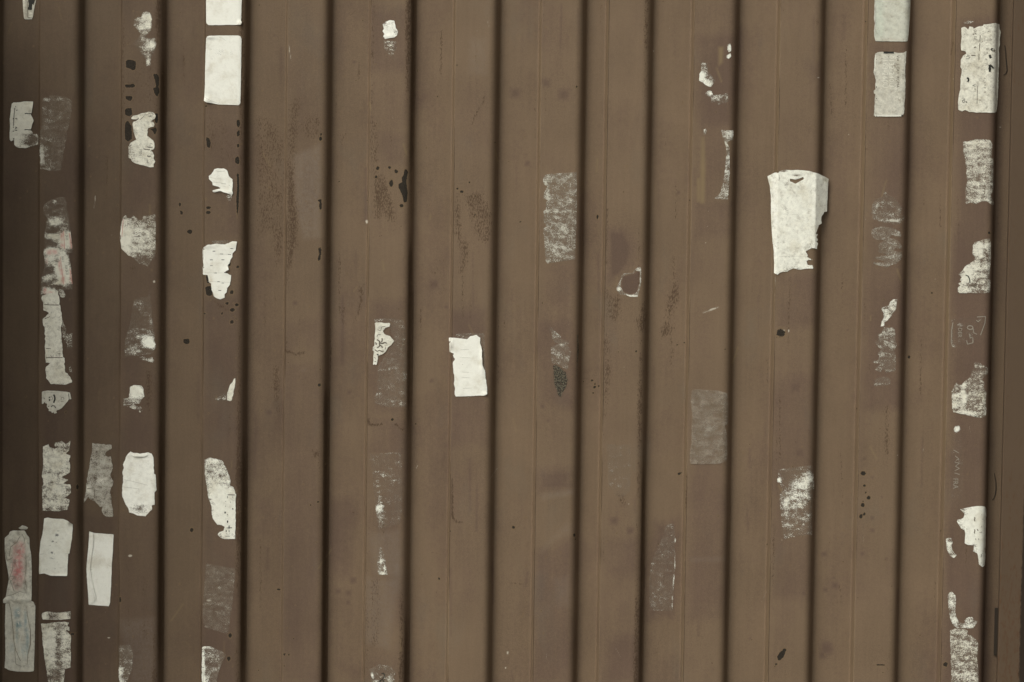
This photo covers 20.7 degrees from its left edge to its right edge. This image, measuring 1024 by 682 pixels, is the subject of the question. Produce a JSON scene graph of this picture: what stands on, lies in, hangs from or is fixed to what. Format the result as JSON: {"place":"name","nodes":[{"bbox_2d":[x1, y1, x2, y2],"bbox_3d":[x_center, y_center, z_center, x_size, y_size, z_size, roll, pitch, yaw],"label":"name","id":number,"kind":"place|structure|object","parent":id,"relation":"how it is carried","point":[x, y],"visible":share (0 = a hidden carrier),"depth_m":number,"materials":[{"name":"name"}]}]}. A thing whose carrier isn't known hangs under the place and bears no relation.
{"place":"outdoors","nodes":[
{"label":"outdoors","id":0,"kind":"place"},
{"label":"ground","id":1,"kind":"structure","parent":0,"visible":0},
{"bbox_2d":[0,0,1023,681],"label":"shipping container","id":2,"kind":"object","parent":1,"relation":"on","point":[526,536],"visible":1,"depth_m":8.28,"materials":[{"name":"metal"}]},
{"bbox_2d":[3,530,31,603],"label":"torn label","id":3,"kind":"object","parent":2,"relation":"attached to","point":[18,560],"visible":1,"depth_m":8.51,"materials":[{"name":"paper"}]},
{"bbox_2d":[5,601,34,671],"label":"torn label","id":4,"kind":"object","parent":2,"relation":"attached to","point":[19,636],"visible":1,"depth_m":8.52,"materials":[{"name":"paper"}]},
{"bbox_2d":[10,101,37,147],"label":"torn label","id":5,"kind":"object","parent":2,"relation":"attached to","point":[21,120],"visible":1,"depth_m":8.42,"materials":[{"name":"paper"}]},
{"bbox_2d":[23,0,35,18],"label":"paper label","id":6,"kind":"object","parent":2,"relation":"attached to","point":[28,7],"visible":1,"depth_m":8.40,"materials":[{"name":"white paper"}]},
{"bbox_2d":[39,96,69,170],"bbox_3d":[-1.378,-0.623,8.382,0.124,0.227,0.031,2,4,24],"label":"adhesive film","id":7,"kind":"object","parent":2,"relation":"attached to","point":[41,154],"visible":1,"depth_m":8.38,"materials":[{"name":"paper"}]},
{"bbox_2d":[39,518,72,575],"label":"paper label","id":8,"kind":"object","parent":2,"relation":"attached to","point":[55,543],"visible":1,"depth_m":8.45,"materials":[{"name":"white paper"}]},
{"bbox_2d":[41,622,70,681],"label":"torn label","id":9,"kind":"object","parent":2,"relation":"attached to","point":[49,633],"visible":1,"depth_m":8.47,"materials":[{"name":"paper"}]},
{"bbox_2d":[41,291,71,384],"bbox_3d":[-1.368,-0.010,8.413,0.095,0.282,0.001,1,4,6],"label":"torn label","id":10,"kind":"object","parent":2,"relation":"attached to","point":[56,373],"visible":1,"depth_m":8.41,"materials":[{"name":"paper"}]},
{"bbox_2d":[42,441,70,510],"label":"torn label","id":11,"kind":"object","parent":2,"relation":"attached to","point":[56,460],"visible":1,"depth_m":8.44,"materials":[{"name":"paper"}]},
{"bbox_2d":[42,391,70,413],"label":"torn label","id":12,"kind":"object","parent":2,"relation":"attached to","point":[54,401],"visible":1,"depth_m":8.43,"materials":[{"name":"paper"}]},
{"bbox_2d":[42,611,70,619],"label":"label residue","id":13,"kind":"object","parent":2,"relation":"attached to","point":[61,615],"visible":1,"depth_m":8.47,"materials":[{"name":"paper"}]},
{"bbox_2d":[41,200,72,294],"bbox_3d":[-1.364,-0.284,8.396,0.099,0.298,0.001,1,4,6],"label":"torn label","id":14,"kind":"object","parent":2,"relation":"attached to","point":[62,270],"visible":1,"depth_m":8.40,"materials":[{"name":"paper"}]},
{"bbox_2d":[58,289,64,297],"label":"label residue","id":15,"kind":"object","parent":2,"relation":"attached to","point":[62,294],"visible":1,"depth_m":8.40,"materials":[{"name":"paper"}]},
{"bbox_2d":[62,320,71,346],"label":"label residue","id":16,"kind":"object","parent":2,"relation":"attached to","point":[69,335],"visible":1,"depth_m":8.41,"materials":[{"name":"paper"}]},
{"bbox_2d":[84,443,112,516],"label":"torn label","id":17,"kind":"object","parent":2,"relation":"attached to","point":[101,459],"visible":1,"depth_m":8.46,"materials":[{"name":"paper"}]},
{"bbox_2d":[86,531,113,605],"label":"paper label","id":18,"kind":"object","parent":2,"relation":"attached to","point":[99,561],"visible":1,"depth_m":8.48,"materials":[{"name":"white paper"}]},
{"bbox_2d":[118,645,132,681],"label":"adhesive film","id":19,"kind":"object","parent":2,"relation":"attached to","point":[120,673],"visible":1,"depth_m":8.46,"materials":[{"name":"paper"}]},
{"bbox_2d":[124,385,143,405],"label":"label residue","id":20,"kind":"object","parent":2,"relation":"attached to","point":[136,393],"visible":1,"depth_m":8.40,"materials":[{"name":"paper"}]},
{"bbox_2d":[120,215,155,265],"bbox_3d":[-1.127,-0.302,8.374,0.123,0.155,0.031,2,4,22],"label":"label residue","id":21,"kind":"object","parent":2,"relation":"attached to","point":[127,231],"visible":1,"depth_m":8.37,"materials":[{"name":"paper"}]},
{"bbox_2d":[122,452,156,515],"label":"paper label","id":22,"kind":"object","parent":2,"relation":"attached to","point":[139,489],"visible":1,"depth_m":8.41,"materials":[{"name":"white paper"}]},
{"bbox_2d":[125,302,155,355],"bbox_3d":[-1.114,-0.051,8.385,0.096,0.201,0.002,1,4,6],"label":"adhesive film","id":23,"kind":"object","parent":2,"relation":"attached to","point":[148,341],"visible":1,"depth_m":8.38,"materials":[{"name":"paper"}]},
{"bbox_2d":[129,112,155,166],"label":"torn label","id":24,"kind":"object","parent":2,"relation":"attached to","point":[142,146],"visible":1,"depth_m":8.35,"materials":[{"name":"paper"}]},
{"bbox_2d":[134,11,155,65],"bbox_3d":[-1.092,-0.899,8.329,0.071,0.162,0.001,1,4,6],"label":"label residue","id":25,"kind":"object","parent":2,"relation":"attached to","point":[148,25],"visible":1,"depth_m":8.33,"materials":[{"name":"paper"}]},
{"bbox_2d":[201,646,221,681],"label":"torn label","id":26,"kind":"object","parent":2,"relation":"attached to","point":[205,678],"visible":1,"depth_m":8.43,"materials":[{"name":"paper"}]},
{"bbox_2d":[203,241,236,298],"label":"torn label","id":27,"kind":"object","parent":2,"relation":"attached to","point":[216,259],"visible":1,"depth_m":8.35,"materials":[{"name":"paper"}]},
{"bbox_2d":[205,458,235,538],"bbox_3d":[-0.874,0.472,8.389,0.097,0.244,0.002,1,4,6],"label":"torn label","id":28,"kind":"object","parent":2,"relation":"attached to","point":[223,504],"visible":1,"depth_m":8.39,"materials":[{"name":"paper"}]},
{"bbox_2d":[209,168,232,194],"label":"torn label","id":29,"kind":"object","parent":2,"relation":"attached to","point":[221,179],"visible":1,"depth_m":8.33,"materials":[{"name":"paper"}]},
{"bbox_2d":[204,35,241,104],"bbox_3d":[-0.858,-0.803,8.304,0.111,0.206,0.010,1,4,6],"label":"paper label","id":30,"kind":"object","parent":2,"relation":"attached to","point":[223,70],"visible":1,"depth_m":8.31,"materials":[{"name":"white paper"}]},
{"bbox_2d":[206,0,241,24],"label":"paper label","id":31,"kind":"object","parent":2,"relation":"attached to","point":[223,12],"visible":1,"depth_m":8.30,"materials":[{"name":"white paper"}]},
{"bbox_2d":[227,379,234,400],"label":"label residue","id":32,"kind":"object","parent":2,"relation":"attached to","point":[230,391],"visible":1,"depth_m":8.37,"materials":[{"name":"paper"}]},
{"bbox_2d":[378,552,386,574],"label":"label residue","id":33,"kind":"object","parent":2,"relation":"attached to","point":[381,572],"visible":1,"depth_m":8.35,"materials":[{"name":"paper"}]},
{"bbox_2d":[370,664,394,681],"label":"torn label","id":34,"kind":"object","parent":2,"relation":"attached to","point":[388,679],"visible":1,"depth_m":8.37,"materials":[{"name":"paper"}]},
{"bbox_2d":[373,322,393,364],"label":"torn label","id":35,"kind":"object","parent":2,"relation":"attached to","point":[383,342],"visible":1,"depth_m":8.31,"materials":[{"name":"paper"}]},
{"bbox_2d":[373,453,399,522],"bbox_3d":[-0.375,0.446,8.335,0.100,0.233,0.002,1,4,6],"label":"adhesive film","id":36,"kind":"object","parent":2,"relation":"attached to","point":[379,507],"visible":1,"depth_m":8.34,"materials":[{"name":"paper"}]},
{"bbox_2d":[383,20,397,38],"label":"label residue","id":37,"kind":"object","parent":2,"relation":"attached to","point":[389,29],"visible":1,"depth_m":8.24,"materials":[{"name":"paper"}]},
{"bbox_2d":[375,319,406,405],"bbox_3d":[-0.360,0.064,8.313,0.099,0.267,0.009,1,4,6],"label":"adhesive film","id":38,"kind":"object","parent":2,"relation":"attached to","point":[398,373],"visible":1,"depth_m":8.31,"materials":[{"name":"paper"}]},
{"bbox_2d":[449,335,486,395],"bbox_3d":[-0.136,0.073,8.285,0.127,0.184,0.034,2,4,22],"label":"torn label","id":39,"kind":"object","parent":2,"relation":"attached to","point":[469,374],"visible":1,"depth_m":8.28,"materials":[{"name":"paper"}]},
{"bbox_2d":[543,172,576,262],"bbox_3d":[0.140,-0.362,8.228,0.101,0.269,0.004,1,4,6],"label":"adhesive film","id":40,"kind":"object","parent":2,"relation":"attached to","point":[561,227],"visible":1,"depth_m":8.23,"materials":[{"name":"paper"}]},
{"bbox_2d":[551,333,568,367],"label":"adhesive film","id":41,"kind":"object","parent":2,"relation":"attached to","point":[559,354],"visible":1,"depth_m":8.25,"materials":[{"name":"paper"}]},
{"bbox_2d":[617,267,640,296],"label":"adhesive film","id":42,"kind":"object","parent":2,"relation":"attached to","point":[620,288],"visible":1,"depth_m":8.22,"materials":[{"name":"paper"}]},
{"bbox_2d":[651,534,675,610],"bbox_3d":[0.446,0.670,8.296,0.078,0.261,0.001,1,4,6],"label":"adhesive film","id":43,"kind":"object","parent":2,"relation":"attached to","point":[662,575],"visible":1,"depth_m":8.30,"materials":[{"name":"paper"}]},
{"bbox_2d":[699,63,713,86],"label":"label residue","id":44,"kind":"object","parent":2,"relation":"attached to","point":[702,75],"visible":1,"depth_m":8.15,"materials":[{"name":"paper"}]},
{"bbox_2d":[690,389,727,463],"bbox_3d":[0.578,0.252,8.220,0.111,0.221,0.009,1,4,6],"label":"torn label","id":45,"kind":"object","parent":2,"relation":"attached to","point":[709,419],"visible":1,"depth_m":8.22,"materials":[{"name":"paper"}]},
{"bbox_2d":[705,91,727,101],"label":"label residue","id":46,"kind":"object","parent":2,"relation":"attached to","point":[711,93],"visible":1,"depth_m":8.15,"materials":[{"name":"paper"}]},
{"bbox_2d":[717,130,733,198],"bbox_3d":[0.620,-0.514,8.170,0.051,0.202,0.011,1,4,6],"label":"adhesive film","id":47,"kind":"object","parent":2,"relation":"attached to","point":[730,132],"visible":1,"depth_m":8.16,"materials":[{"name":"paper"}]},
{"bbox_2d":[777,466,813,537],"bbox_3d":[0.835,0.473,8.207,0.115,0.218,0.023,0,4,-9],"label":"label residue","id":48,"kind":"object","parent":2,"relation":"attached to","point":[804,482],"visible":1,"depth_m":8.20,"materials":[{"name":"paper"}]},
{"bbox_2d":[768,170,828,274],"bbox_3d":[0.832,-0.345,8.159,0.178,0.306,0.027,1,4,2],"label":"torn label","id":49,"kind":"object","parent":2,"relation":"attached to","point":[798,209],"visible":1,"depth_m":8.15,"materials":[{"name":"paper"}]},
{"bbox_2d":[874,327,896,371],"bbox_3d":[1.086,0.026,8.147,0.066,0.133,0.001,1,4,6],"label":"label residue","id":50,"kind":"object","parent":2,"relation":"attached to","point":[886,333],"visible":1,"depth_m":8.14,"materials":[{"name":"paper"}]},
{"bbox_2d":[871,227,901,267],"bbox_3d":[1.088,-0.273,8.131,0.091,0.119,0.005,1,4,6],"label":"label residue","id":51,"kind":"object","parent":2,"relation":"attached to","point":[893,256],"visible":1,"depth_m":8.13,"materials":[{"name":"paper"}]},
{"bbox_2d":[880,299,896,326],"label":"label residue","id":52,"kind":"object","parent":2,"relation":"attached to","point":[887,314],"visible":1,"depth_m":8.14,"materials":[{"name":"paper"}]},
{"bbox_2d":[873,193,904,223],"bbox_3d":[1.094,-0.384,8.122,0.100,0.096,0.012,1,4,-3],"label":"label residue","id":53,"kind":"object","parent":2,"relation":"attached to","point":[893,220],"visible":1,"depth_m":8.12,"materials":[{"name":"paper"}]},
{"bbox_2d":[874,51,905,116],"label":"paper label","id":54,"kind":"object","parent":2,"relation":"attached to","point":[889,74],"visible":1,"depth_m":8.10,"materials":[{"name":"white paper"}]},
{"bbox_2d":[874,0,909,40],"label":"paper label","id":55,"kind":"object","parent":2,"relation":"attached to","point":[891,18],"visible":1,"depth_m":8.09,"materials":[{"name":"white paper"}]},
{"bbox_2d":[946,538,955,557],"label":"label residue","id":56,"kind":"object","parent":2,"relation":"attached to","point":[948,545],"visible":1,"depth_m":8.16,"materials":[{"name":"paper"}]},
{"bbox_2d":[954,425,959,432],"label":"label residue","id":57,"kind":"object","parent":2,"relation":"attached to","point":[956,429],"visible":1,"depth_m":8.14,"materials":[{"name":"paper"}]},
{"bbox_2d":[953,450,962,488],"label":"adhesive film","id":58,"kind":"object","parent":2,"relation":"attached to","point":[956,473],"visible":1,"depth_m":8.15,"materials":[{"name":"paper"}]},
{"bbox_2d":[948,592,976,627],"bbox_3d":[1.314,0.786,8.170,0.087,0.108,0.001,1,4,6],"label":"label residue","id":59,"kind":"object","parent":2,"relation":"attached to","point":[954,619],"visible":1,"depth_m":8.17,"materials":[{"name":"paper"}]},
{"bbox_2d":[950,629,978,681],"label":"torn label","id":60,"kind":"object","parent":2,"relation":"attached to","point":[968,673],"visible":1,"depth_m":8.18,"materials":[{"name":"paper"}]},
{"bbox_2d":[951,316,985,346],"bbox_3d":[1.323,-0.027,8.119,0.101,0.096,0.002,1,4,6],"label":"adhesive film","id":61,"kind":"object","parent":2,"relation":"attached to","point":[969,329],"visible":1,"depth_m":8.12,"materials":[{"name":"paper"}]},
{"bbox_2d":[952,363,987,416],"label":"torn label","id":62,"kind":"object","parent":2,"relation":"attached to","point":[963,396],"visible":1,"depth_m":8.13,"materials":[{"name":"paper"}]},
{"bbox_2d":[957,506,985,566],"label":"torn label","id":63,"kind":"object","parent":2,"relation":"attached to","point":[972,521],"visible":1,"depth_m":8.15,"materials":[{"name":"paper"}]},
{"bbox_2d":[958,239,990,292],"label":"torn label","id":64,"kind":"object","parent":2,"relation":"attached to","point":[968,275],"visible":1,"depth_m":8.10,"materials":[{"name":"paper"}]},
{"bbox_2d":[963,139,993,204],"bbox_3d":[1.355,-0.488,8.092,0.104,0.190,0.029,0,4,-16],"label":"label residue","id":65,"kind":"object","parent":2,"relation":"attached to","point":[977,142],"visible":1,"depth_m":8.09,"materials":[{"name":"paper"}]},
{"bbox_2d":[958,23,1000,112],"bbox_3d":[1.353,-0.787,8.072,0.125,0.258,0.032,0,4,-14],"label":"paper label","id":66,"kind":"object","parent":2,"relation":"attached to","point":[979,66],"visible":1,"depth_m":8.07,"materials":[{"name":"white paper"}]}
]}

